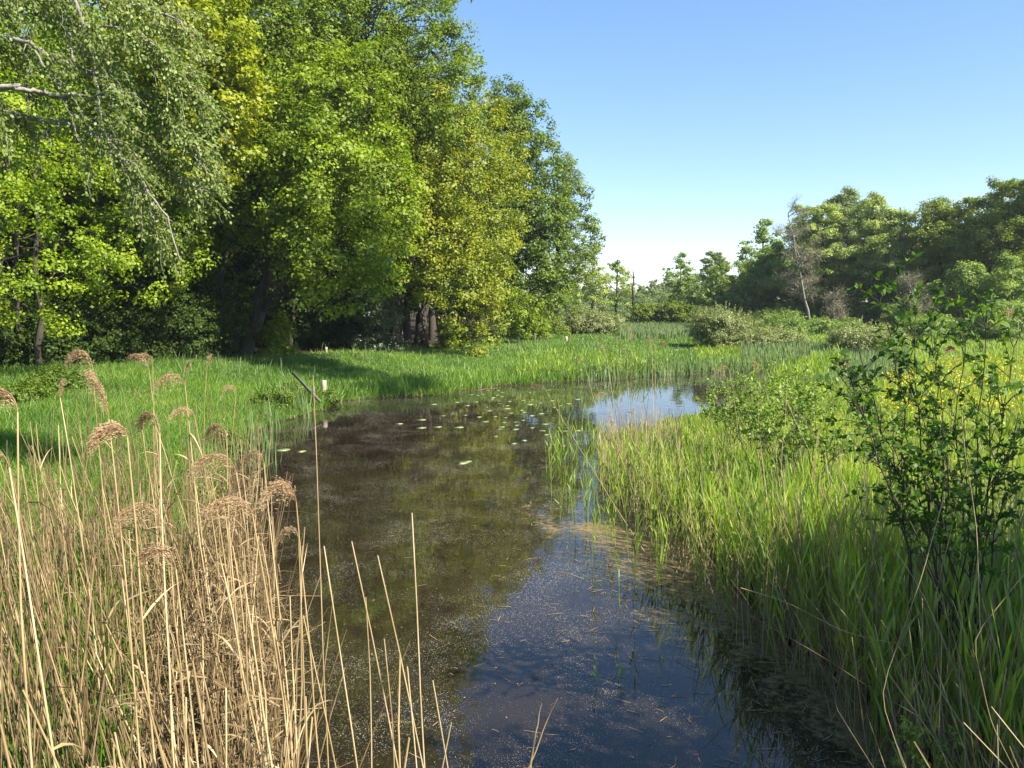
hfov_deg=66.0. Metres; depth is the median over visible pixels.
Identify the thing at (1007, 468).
dry reed
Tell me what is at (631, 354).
plumed reed
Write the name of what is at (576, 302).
alder tree
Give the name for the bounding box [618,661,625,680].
reed shoot
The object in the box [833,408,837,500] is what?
dry reed
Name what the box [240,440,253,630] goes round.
dry reed
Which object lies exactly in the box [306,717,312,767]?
dry reed
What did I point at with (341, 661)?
dry reed
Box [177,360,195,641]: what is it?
plumed reed
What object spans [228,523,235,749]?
dry reed
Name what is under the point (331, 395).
bramble
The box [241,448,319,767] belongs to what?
plumed reed
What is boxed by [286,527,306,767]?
dry reed
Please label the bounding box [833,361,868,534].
plumed reed
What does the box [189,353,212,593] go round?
plumed reed
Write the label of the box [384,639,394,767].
dry reed
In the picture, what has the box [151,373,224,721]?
plumed reed
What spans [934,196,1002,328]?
oak tree
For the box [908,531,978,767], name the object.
dry reed
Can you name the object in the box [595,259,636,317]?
alder tree
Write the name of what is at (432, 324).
woodland tree
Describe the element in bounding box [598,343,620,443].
plumed reed
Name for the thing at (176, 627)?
dry reed
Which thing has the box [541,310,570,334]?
undergrowth bush
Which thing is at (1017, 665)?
dry reed
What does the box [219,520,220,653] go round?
dry reed
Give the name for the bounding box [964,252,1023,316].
sallow tree
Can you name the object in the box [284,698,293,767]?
dry reed
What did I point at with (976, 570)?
dry reed
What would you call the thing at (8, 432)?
bank grass
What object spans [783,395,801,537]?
dry reed
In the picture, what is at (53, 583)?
dry reed
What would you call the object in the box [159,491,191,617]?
dry reed
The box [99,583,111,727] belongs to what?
dry reed
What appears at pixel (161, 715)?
dry reed
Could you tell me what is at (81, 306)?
undergrowth bush
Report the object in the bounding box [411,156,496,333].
woodland tree
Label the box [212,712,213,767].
dry reed
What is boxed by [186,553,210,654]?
dry reed
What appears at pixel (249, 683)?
dry reed
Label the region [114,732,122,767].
dry reed
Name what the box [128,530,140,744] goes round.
dry reed
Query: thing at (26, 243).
woodland tree
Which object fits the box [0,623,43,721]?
dry reed
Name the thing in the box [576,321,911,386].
marsh reeds
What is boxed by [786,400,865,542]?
dry reed
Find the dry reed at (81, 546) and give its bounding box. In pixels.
[78,490,83,597]
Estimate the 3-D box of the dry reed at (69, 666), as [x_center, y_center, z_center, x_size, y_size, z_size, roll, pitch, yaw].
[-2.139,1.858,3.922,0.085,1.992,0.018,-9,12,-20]
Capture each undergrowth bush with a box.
[0,292,101,368]
[3,279,170,366]
[48,278,227,364]
[70,241,224,361]
[125,270,262,361]
[255,318,300,355]
[259,297,341,348]
[434,316,475,351]
[519,312,553,339]
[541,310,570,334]
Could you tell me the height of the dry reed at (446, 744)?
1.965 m
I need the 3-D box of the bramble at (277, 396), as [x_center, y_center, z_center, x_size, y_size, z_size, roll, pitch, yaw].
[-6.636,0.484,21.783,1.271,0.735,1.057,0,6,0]
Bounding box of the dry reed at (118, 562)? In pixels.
[103,490,140,667]
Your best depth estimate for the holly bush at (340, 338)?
39.33 m
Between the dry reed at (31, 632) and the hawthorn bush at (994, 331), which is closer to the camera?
the dry reed at (31, 632)
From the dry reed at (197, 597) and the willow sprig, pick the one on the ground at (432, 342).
the willow sprig
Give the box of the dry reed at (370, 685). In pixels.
[365,597,371,767]
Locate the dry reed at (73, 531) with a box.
[56,491,99,591]
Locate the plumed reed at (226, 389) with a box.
[220,383,239,616]
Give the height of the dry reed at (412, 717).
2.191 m
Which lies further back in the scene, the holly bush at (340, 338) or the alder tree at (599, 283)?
the alder tree at (599, 283)
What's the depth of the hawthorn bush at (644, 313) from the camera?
78.75 m
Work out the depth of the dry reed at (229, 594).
4.81 m
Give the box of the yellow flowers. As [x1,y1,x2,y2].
[810,352,1023,524]
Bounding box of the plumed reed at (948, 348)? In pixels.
[937,346,956,631]
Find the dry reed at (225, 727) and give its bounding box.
[225,688,226,767]
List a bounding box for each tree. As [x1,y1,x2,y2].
[0,0,142,309]
[0,0,238,282]
[0,46,142,338]
[0,178,84,310]
[0,219,31,279]
[1,0,221,364]
[1,9,160,310]
[17,0,274,295]
[73,0,278,297]
[88,187,194,276]
[103,0,276,279]
[125,0,350,345]
[146,2,435,357]
[179,46,351,329]
[186,189,301,356]
[186,219,260,333]
[196,0,493,345]
[227,276,272,327]
[241,15,420,327]
[243,0,417,338]
[324,22,486,342]
[340,6,448,339]
[344,76,541,357]
[389,66,483,338]
[393,65,518,340]
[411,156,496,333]
[443,172,509,323]
[457,185,508,321]
[466,72,584,335]
[477,207,525,331]
[487,286,544,342]
[533,297,588,315]
[536,152,607,319]
[563,272,583,317]
[569,257,616,311]
[573,297,601,312]
[585,284,610,305]
[588,300,629,321]
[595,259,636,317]
[608,287,623,301]
[613,301,638,321]
[620,293,663,311]
[631,270,639,320]
[636,287,671,307]
[637,279,664,296]
[657,282,671,292]
[659,252,704,319]
[662,280,701,318]
[681,280,741,316]
[695,251,736,287]
[697,268,730,313]
[698,257,743,315]
[716,259,772,313]
[726,252,797,311]
[734,259,780,317]
[735,218,785,316]
[748,247,812,308]
[757,204,844,312]
[764,192,826,319]
[772,233,837,319]
[790,202,857,317]
[793,268,851,320]
[820,233,863,321]
[821,282,856,320]
[823,185,865,316]
[823,190,909,327]
[838,229,905,328]
[841,237,904,328]
[856,206,939,310]
[876,283,962,328]
[885,195,998,299]
[891,266,943,317]
[914,217,961,317]
[928,260,998,329]
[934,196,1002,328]
[955,175,1023,293]
[964,177,1023,295]
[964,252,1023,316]
[990,187,1023,292]
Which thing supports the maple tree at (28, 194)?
on the ground at (432, 342)
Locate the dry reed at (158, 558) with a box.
[152,495,171,682]
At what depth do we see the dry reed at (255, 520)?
6.83 m
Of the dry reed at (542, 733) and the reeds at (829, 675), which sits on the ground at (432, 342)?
the reeds at (829, 675)
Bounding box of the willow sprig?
[850,715,963,767]
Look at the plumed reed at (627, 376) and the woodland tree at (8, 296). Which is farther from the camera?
the woodland tree at (8, 296)
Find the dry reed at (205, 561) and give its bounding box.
[195,485,222,630]
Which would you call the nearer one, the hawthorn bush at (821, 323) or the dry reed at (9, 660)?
the dry reed at (9, 660)
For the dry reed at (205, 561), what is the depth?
6.40 m
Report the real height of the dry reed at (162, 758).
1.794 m
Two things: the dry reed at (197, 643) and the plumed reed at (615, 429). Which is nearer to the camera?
the dry reed at (197, 643)
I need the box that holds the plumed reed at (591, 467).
[532,383,649,559]
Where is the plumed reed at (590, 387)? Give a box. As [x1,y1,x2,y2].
[572,357,610,464]
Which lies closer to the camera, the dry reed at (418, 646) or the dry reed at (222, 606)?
the dry reed at (418, 646)
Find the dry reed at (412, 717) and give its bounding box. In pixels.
[407,666,416,767]
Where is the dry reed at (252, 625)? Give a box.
[251,536,271,767]
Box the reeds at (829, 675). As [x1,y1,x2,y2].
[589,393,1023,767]
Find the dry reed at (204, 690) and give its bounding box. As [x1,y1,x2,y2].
[194,659,208,756]
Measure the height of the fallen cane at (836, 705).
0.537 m
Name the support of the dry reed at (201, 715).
in the pond water
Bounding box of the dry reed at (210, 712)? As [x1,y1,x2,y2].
[200,662,221,767]
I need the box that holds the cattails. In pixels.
[37,372,315,586]
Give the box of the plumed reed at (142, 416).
[131,411,195,765]
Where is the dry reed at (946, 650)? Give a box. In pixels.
[897,554,978,754]
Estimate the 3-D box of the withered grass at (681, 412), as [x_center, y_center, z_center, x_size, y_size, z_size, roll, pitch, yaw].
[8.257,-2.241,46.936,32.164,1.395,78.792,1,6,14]
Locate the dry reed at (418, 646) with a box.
[411,513,424,767]
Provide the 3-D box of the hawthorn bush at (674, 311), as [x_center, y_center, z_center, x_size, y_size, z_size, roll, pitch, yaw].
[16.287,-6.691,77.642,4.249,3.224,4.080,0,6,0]
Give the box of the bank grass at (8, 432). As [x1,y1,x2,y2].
[0,352,327,766]
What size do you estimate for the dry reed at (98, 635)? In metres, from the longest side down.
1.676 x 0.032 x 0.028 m
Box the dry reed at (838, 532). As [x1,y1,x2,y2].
[833,486,846,653]
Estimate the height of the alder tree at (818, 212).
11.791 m
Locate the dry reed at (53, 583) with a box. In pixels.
[47,534,63,658]
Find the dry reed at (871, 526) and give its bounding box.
[848,403,884,697]
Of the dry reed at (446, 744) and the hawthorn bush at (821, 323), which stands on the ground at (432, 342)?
the hawthorn bush at (821, 323)
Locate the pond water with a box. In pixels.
[159,371,917,767]
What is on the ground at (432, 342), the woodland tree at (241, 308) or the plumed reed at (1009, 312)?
the woodland tree at (241, 308)
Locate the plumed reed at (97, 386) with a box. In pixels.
[78,368,143,767]
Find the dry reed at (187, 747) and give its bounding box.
[184,722,190,767]
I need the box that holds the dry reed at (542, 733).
[528,698,557,767]
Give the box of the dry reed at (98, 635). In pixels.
[73,553,129,731]
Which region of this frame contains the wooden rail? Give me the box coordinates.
[292,371,320,402]
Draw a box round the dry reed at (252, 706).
[248,663,260,767]
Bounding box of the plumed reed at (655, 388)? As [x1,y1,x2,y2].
[650,332,656,433]
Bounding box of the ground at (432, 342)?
[0,302,1023,767]
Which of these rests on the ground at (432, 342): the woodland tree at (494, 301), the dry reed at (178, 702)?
the woodland tree at (494, 301)
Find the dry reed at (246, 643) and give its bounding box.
[243,547,249,767]
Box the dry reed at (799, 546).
[787,499,810,630]
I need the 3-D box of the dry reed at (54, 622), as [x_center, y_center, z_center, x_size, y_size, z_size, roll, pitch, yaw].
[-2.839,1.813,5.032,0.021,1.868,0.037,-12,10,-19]
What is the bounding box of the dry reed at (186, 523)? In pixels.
[156,427,220,640]
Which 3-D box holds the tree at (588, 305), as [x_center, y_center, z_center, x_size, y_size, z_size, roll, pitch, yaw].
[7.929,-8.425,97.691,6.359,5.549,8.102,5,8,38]
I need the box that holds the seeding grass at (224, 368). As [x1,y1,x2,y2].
[87,325,796,390]
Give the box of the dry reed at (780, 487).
[780,377,787,575]
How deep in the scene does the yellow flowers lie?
21.99 m
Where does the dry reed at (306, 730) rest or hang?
in the pond water
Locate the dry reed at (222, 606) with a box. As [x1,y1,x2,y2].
[200,491,237,760]
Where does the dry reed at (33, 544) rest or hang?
in the pond water
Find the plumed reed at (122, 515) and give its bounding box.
[107,502,174,767]
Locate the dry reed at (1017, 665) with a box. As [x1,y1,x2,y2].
[1008,590,1023,767]
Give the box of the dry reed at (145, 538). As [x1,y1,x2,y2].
[140,488,152,627]
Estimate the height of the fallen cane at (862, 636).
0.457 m
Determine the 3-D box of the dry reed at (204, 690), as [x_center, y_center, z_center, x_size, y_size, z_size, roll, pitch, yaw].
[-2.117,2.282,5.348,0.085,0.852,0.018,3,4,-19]
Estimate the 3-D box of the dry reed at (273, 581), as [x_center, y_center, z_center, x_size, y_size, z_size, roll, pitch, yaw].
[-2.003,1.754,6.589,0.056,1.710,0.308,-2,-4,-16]
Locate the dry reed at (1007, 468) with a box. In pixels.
[978,397,1023,521]
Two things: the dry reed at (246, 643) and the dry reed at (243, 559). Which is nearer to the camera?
the dry reed at (246, 643)
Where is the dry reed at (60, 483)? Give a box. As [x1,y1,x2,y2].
[58,425,66,591]
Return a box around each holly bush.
[316,297,367,349]
[345,288,413,352]
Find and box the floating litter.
[306,457,904,767]
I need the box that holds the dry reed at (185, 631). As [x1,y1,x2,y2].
[182,591,198,661]
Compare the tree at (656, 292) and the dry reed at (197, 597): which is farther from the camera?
the tree at (656, 292)
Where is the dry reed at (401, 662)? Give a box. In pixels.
[377,555,423,767]
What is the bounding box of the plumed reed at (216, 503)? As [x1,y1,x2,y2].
[195,496,289,767]
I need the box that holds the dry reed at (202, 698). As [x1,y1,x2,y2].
[198,667,206,758]
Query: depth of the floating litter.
7.14 m
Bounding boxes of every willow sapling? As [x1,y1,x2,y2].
[695,368,782,453]
[704,364,834,468]
[721,359,894,482]
[731,361,855,520]
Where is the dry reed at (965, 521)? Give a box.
[963,416,973,617]
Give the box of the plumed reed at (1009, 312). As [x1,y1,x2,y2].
[1003,307,1018,656]
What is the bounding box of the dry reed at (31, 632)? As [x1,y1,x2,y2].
[17,562,42,696]
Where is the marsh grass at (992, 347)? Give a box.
[640,330,1023,627]
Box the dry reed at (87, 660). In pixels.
[72,628,110,709]
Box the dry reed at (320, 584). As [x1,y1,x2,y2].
[313,379,328,767]
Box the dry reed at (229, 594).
[210,474,257,766]
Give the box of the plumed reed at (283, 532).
[275,526,305,750]
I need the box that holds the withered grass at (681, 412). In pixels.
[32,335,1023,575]
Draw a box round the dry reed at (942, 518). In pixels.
[936,417,954,667]
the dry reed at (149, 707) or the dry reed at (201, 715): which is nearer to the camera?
the dry reed at (201, 715)
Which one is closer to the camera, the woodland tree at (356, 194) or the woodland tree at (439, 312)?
the woodland tree at (356, 194)
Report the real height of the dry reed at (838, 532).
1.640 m
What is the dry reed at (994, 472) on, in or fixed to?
in the pond water
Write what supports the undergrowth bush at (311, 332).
on the ground at (432, 342)
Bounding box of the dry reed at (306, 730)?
[305,696,307,767]
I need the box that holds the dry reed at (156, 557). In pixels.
[127,460,176,675]
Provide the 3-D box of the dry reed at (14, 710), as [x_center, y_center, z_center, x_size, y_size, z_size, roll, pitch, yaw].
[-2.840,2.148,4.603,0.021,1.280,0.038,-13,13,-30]
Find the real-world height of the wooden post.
0.887 m
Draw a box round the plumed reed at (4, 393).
[0,387,59,767]
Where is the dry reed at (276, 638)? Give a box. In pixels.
[262,543,293,753]
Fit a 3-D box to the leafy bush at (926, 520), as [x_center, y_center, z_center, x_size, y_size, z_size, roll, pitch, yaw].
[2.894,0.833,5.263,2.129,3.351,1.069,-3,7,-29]
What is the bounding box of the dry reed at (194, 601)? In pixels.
[174,544,221,684]
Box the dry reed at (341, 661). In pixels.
[323,546,357,767]
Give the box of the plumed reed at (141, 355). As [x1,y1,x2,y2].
[135,352,171,626]
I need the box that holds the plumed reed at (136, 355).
[125,353,168,608]
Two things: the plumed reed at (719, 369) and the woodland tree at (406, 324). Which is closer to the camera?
the plumed reed at (719, 369)
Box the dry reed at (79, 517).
[59,462,111,616]
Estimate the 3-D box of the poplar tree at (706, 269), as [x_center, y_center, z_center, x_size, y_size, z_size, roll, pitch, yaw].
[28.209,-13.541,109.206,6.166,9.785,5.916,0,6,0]
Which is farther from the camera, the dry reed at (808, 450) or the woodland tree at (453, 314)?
the woodland tree at (453, 314)
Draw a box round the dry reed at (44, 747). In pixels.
[36,728,52,767]
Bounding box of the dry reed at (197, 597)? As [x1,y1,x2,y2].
[194,526,198,710]
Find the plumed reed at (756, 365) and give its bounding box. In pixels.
[751,359,758,453]
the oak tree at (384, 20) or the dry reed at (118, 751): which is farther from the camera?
the oak tree at (384, 20)
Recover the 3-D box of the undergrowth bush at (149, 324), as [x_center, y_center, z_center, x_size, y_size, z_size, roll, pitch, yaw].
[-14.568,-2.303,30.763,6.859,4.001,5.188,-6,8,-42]
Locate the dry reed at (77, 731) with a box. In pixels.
[71,555,95,767]
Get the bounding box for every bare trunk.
[5,74,43,368]
[17,3,67,368]
[286,283,298,345]
[396,258,403,346]
[416,283,428,348]
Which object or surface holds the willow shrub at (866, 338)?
on the ground at (432, 342)
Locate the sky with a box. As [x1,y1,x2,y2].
[3,0,1023,301]
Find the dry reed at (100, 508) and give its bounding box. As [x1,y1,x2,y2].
[72,437,139,617]
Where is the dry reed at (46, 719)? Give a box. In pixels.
[29,668,64,767]
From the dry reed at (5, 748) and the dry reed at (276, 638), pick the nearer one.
the dry reed at (5, 748)
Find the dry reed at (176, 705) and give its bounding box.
[172,650,179,766]
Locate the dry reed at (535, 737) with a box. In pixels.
[530,703,541,767]
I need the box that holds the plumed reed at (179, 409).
[168,406,231,740]
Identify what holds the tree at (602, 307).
on the ground at (432, 342)
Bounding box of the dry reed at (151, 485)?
[142,430,161,567]
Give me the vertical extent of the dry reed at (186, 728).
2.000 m
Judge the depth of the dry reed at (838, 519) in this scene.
6.86 m
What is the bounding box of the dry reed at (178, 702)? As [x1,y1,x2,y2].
[170,659,188,767]
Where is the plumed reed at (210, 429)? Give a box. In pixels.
[200,423,247,754]
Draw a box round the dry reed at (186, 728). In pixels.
[185,697,186,767]
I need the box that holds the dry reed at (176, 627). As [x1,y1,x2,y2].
[170,557,187,767]
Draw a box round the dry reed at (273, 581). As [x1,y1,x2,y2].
[270,495,274,691]
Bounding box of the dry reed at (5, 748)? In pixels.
[0,724,11,767]
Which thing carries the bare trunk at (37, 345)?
on the ground at (432, 342)
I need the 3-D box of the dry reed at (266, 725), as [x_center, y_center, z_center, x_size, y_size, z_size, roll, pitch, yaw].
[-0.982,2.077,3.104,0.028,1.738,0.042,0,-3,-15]
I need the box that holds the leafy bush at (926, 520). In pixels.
[814,251,1023,702]
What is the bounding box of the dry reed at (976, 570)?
[936,476,1022,714]
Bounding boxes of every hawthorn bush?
[628,302,663,323]
[656,300,698,323]
[745,302,806,327]
[800,315,867,334]
[895,312,971,338]
[965,298,1023,340]
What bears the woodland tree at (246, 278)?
on the ground at (432, 342)
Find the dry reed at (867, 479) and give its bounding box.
[866,456,867,514]
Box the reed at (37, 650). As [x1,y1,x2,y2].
[0,451,128,767]
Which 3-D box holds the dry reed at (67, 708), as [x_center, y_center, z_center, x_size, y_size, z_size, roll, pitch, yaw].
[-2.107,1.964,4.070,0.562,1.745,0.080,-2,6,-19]
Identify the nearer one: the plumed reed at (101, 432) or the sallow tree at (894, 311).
the plumed reed at (101, 432)
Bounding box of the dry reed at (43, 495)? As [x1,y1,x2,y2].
[36,423,54,609]
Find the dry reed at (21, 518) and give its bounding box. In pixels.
[8,457,43,638]
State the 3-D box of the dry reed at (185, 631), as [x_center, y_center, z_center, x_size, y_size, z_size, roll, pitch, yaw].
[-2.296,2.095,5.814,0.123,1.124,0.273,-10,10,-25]
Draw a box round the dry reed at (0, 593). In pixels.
[0,566,2,666]
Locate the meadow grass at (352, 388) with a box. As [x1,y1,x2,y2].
[0,330,799,430]
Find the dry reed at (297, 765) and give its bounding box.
[296,545,302,767]
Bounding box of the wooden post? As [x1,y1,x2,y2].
[322,380,326,391]
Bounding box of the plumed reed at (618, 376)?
[616,336,623,434]
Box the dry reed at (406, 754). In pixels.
[403,737,409,767]
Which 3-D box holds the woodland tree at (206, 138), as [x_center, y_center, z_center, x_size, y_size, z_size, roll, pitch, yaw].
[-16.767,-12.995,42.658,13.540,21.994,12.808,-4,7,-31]
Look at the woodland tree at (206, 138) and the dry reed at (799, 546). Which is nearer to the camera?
the dry reed at (799, 546)
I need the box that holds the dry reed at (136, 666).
[122,580,152,763]
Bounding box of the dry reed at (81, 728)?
[79,703,84,757]
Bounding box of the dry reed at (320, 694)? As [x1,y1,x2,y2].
[303,615,336,767]
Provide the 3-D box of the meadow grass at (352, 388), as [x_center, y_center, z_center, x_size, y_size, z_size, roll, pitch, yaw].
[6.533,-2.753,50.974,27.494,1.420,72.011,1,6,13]
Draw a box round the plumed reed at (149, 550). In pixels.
[129,541,198,767]
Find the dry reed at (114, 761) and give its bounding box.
[112,748,115,767]
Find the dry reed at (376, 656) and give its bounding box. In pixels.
[351,542,398,767]
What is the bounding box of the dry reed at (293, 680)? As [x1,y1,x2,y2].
[289,596,297,763]
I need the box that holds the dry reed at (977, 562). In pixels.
[962,418,988,763]
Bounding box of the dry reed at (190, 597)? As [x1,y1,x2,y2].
[177,551,199,633]
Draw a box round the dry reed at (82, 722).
[64,695,109,764]
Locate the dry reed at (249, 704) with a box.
[219,557,262,767]
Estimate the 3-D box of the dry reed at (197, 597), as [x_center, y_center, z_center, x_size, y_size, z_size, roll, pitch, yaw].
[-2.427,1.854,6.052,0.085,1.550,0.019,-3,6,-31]
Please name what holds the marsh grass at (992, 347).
on the ground at (432, 342)
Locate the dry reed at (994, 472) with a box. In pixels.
[986,399,1005,553]
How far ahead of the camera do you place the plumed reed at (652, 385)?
15.07 m
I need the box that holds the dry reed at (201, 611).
[189,545,216,705]
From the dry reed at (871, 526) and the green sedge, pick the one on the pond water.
the green sedge
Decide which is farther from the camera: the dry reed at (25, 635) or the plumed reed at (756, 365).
the plumed reed at (756, 365)
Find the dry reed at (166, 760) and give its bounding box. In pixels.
[105,624,170,767]
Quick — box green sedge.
[0,534,174,767]
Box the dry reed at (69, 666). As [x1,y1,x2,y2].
[52,570,82,755]
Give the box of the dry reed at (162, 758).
[156,741,165,767]
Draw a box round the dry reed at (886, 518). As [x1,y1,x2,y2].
[885,473,887,577]
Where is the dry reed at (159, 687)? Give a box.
[150,646,177,761]
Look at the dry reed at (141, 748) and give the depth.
4.50 m
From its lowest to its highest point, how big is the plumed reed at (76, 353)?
2.918 m
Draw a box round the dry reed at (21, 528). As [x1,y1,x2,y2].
[0,463,54,602]
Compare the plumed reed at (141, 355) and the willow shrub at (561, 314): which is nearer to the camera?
the plumed reed at (141, 355)
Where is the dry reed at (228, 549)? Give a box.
[222,493,243,684]
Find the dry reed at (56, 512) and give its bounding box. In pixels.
[31,445,101,636]
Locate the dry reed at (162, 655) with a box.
[143,597,170,767]
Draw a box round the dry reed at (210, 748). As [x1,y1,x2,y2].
[202,637,221,767]
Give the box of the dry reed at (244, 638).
[232,546,263,766]
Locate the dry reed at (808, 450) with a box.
[777,389,829,532]
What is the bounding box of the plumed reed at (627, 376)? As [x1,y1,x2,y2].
[621,347,630,421]
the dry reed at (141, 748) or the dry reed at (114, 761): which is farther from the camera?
the dry reed at (141, 748)
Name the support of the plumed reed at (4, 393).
in the pond water
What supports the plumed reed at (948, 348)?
in the pond water
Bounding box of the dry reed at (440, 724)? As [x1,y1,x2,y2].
[432,680,447,767]
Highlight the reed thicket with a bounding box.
[0,386,409,767]
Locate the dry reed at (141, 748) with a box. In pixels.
[95,652,151,767]
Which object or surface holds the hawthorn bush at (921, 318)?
on the ground at (432, 342)
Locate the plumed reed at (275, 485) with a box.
[257,475,319,767]
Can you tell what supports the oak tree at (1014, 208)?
on the ground at (432, 342)
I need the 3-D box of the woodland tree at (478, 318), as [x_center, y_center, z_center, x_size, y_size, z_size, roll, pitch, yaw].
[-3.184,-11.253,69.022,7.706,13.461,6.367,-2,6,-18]
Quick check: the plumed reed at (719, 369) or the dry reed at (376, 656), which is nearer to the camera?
the dry reed at (376, 656)
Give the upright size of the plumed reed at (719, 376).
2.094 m
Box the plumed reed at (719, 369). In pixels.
[715,365,737,441]
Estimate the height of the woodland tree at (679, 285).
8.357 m
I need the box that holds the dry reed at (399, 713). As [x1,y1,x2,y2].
[397,656,400,767]
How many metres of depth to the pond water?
8.23 m
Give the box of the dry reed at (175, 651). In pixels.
[156,592,194,747]
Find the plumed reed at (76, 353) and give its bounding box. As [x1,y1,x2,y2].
[64,348,128,695]
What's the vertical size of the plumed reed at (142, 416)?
2.744 m
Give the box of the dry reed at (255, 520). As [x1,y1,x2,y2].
[249,454,258,609]
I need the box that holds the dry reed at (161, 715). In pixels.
[159,677,163,767]
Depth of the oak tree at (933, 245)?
65.99 m
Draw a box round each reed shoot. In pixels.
[590,655,596,684]
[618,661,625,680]
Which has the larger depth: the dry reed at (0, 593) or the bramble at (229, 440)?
the bramble at (229, 440)
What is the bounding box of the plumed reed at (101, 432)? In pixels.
[84,420,175,767]
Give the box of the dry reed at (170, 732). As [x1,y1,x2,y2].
[163,711,199,764]
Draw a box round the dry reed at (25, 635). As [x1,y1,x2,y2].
[18,592,34,691]
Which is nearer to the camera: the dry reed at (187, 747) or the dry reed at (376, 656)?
the dry reed at (187, 747)
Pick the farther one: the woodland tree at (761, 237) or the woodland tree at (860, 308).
the woodland tree at (761, 237)
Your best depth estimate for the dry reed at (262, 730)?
3.97 m
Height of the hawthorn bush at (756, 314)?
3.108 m
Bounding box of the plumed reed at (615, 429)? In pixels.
[595,392,631,501]
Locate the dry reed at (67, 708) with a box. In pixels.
[33,606,86,767]
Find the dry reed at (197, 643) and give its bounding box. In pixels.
[186,597,215,719]
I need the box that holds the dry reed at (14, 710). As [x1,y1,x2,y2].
[0,661,29,765]
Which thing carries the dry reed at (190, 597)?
in the pond water
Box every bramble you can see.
[0,378,54,404]
[27,365,90,390]
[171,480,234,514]
[213,424,248,456]
[249,389,295,409]
[273,380,309,397]
[318,388,340,404]
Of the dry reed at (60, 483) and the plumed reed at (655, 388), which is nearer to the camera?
the dry reed at (60, 483)
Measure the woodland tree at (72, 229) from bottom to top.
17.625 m
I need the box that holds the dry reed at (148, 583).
[131,493,165,668]
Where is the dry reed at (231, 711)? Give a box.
[217,653,243,762]
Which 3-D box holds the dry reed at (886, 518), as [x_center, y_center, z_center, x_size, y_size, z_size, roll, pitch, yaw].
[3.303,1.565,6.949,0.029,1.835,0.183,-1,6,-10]
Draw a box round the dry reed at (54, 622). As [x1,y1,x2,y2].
[31,543,83,730]
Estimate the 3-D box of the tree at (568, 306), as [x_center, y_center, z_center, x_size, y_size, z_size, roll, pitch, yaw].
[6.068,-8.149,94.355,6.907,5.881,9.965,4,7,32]
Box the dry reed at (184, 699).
[176,649,191,751]
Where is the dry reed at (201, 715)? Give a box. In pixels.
[192,661,211,767]
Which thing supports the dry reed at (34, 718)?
in the pond water
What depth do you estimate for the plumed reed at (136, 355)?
7.16 m
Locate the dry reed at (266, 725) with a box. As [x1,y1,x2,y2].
[265,688,267,765]
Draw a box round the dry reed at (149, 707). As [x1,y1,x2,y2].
[137,659,166,767]
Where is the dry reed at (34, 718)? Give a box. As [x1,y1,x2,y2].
[33,670,37,767]
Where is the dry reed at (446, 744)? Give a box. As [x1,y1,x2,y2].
[442,722,451,767]
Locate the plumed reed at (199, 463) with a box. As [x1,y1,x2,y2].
[184,453,292,762]
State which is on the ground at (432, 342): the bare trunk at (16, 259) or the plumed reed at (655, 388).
the bare trunk at (16, 259)
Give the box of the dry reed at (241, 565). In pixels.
[239,530,244,625]
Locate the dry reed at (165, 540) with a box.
[154,469,175,632]
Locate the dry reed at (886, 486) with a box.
[877,398,907,547]
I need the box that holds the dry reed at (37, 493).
[30,421,45,564]
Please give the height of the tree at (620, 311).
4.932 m
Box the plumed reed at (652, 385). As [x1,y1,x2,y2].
[647,336,653,431]
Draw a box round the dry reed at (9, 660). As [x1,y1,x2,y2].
[7,596,9,740]
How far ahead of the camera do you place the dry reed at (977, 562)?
4.79 m
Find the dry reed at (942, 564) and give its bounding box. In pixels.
[922,449,973,713]
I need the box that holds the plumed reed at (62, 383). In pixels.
[57,378,120,727]
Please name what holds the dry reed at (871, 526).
on the ground at (432, 342)
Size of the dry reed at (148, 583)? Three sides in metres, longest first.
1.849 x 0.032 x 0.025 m
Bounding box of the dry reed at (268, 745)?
[244,581,272,767]
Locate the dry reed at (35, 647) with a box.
[30,618,39,685]
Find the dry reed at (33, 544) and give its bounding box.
[21,465,47,631]
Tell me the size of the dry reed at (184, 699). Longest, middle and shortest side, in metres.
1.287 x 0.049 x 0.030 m
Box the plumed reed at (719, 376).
[718,374,738,459]
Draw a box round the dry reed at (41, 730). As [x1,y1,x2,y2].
[22,689,59,767]
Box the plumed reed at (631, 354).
[629,327,632,439]
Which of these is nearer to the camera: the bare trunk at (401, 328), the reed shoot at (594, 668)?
the reed shoot at (594, 668)
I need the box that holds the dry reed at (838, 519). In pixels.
[822,488,851,570]
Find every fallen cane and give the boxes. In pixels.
[616,404,764,629]
[741,588,1023,690]
[750,615,1012,767]
[835,648,873,767]
[883,495,944,766]
[975,574,1023,767]
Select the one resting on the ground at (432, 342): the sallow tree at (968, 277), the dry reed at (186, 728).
the sallow tree at (968, 277)
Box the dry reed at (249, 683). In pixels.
[238,640,270,766]
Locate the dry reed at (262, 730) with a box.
[258,693,277,767]
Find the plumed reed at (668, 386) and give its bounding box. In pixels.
[656,342,669,425]
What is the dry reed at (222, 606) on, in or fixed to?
in the pond water
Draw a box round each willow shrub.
[558,308,577,322]
[560,304,631,334]
[682,300,763,347]
[726,321,808,347]
[751,306,818,338]
[819,315,909,352]
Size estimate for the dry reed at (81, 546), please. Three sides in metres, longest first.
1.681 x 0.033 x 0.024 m
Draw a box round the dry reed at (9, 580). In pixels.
[0,534,29,672]
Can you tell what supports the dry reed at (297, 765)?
in the pond water
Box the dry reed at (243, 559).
[239,506,262,647]

